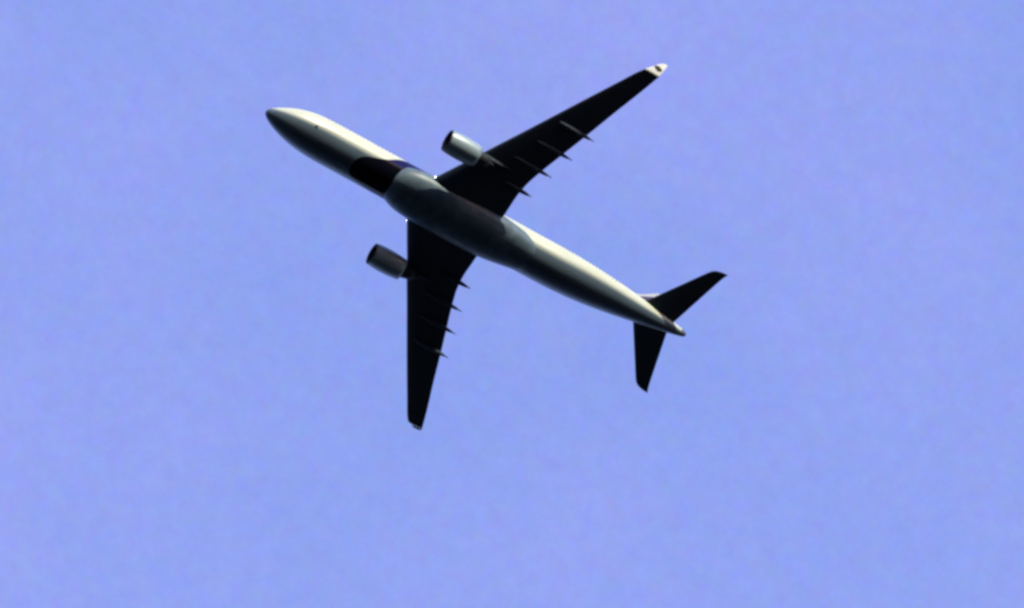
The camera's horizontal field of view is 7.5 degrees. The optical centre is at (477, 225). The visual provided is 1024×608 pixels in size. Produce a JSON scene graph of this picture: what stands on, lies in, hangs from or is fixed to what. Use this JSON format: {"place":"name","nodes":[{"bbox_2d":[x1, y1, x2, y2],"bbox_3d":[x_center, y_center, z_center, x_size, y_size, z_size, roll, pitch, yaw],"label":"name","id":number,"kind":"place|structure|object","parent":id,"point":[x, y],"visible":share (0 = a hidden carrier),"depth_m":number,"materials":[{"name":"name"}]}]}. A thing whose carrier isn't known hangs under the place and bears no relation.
{"place":"outdoors","nodes":[
{"label":"outdoors","id":0,"kind":"place"},
{"bbox_2d":[265,64,727,429],"bbox_3d":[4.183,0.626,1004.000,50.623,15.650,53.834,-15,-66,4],"label":"passenger jet","id":1,"kind":"object","parent":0,"point":[458,221],"visible":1,"depth_m":996.85,"materials":[{"name":"paint"}]},
{"bbox_2d":[0,0,1023,607],"label":"sky","id":2,"kind":"structure","parent":0,"point":[203,358],"materials":[{"name":"blue"}]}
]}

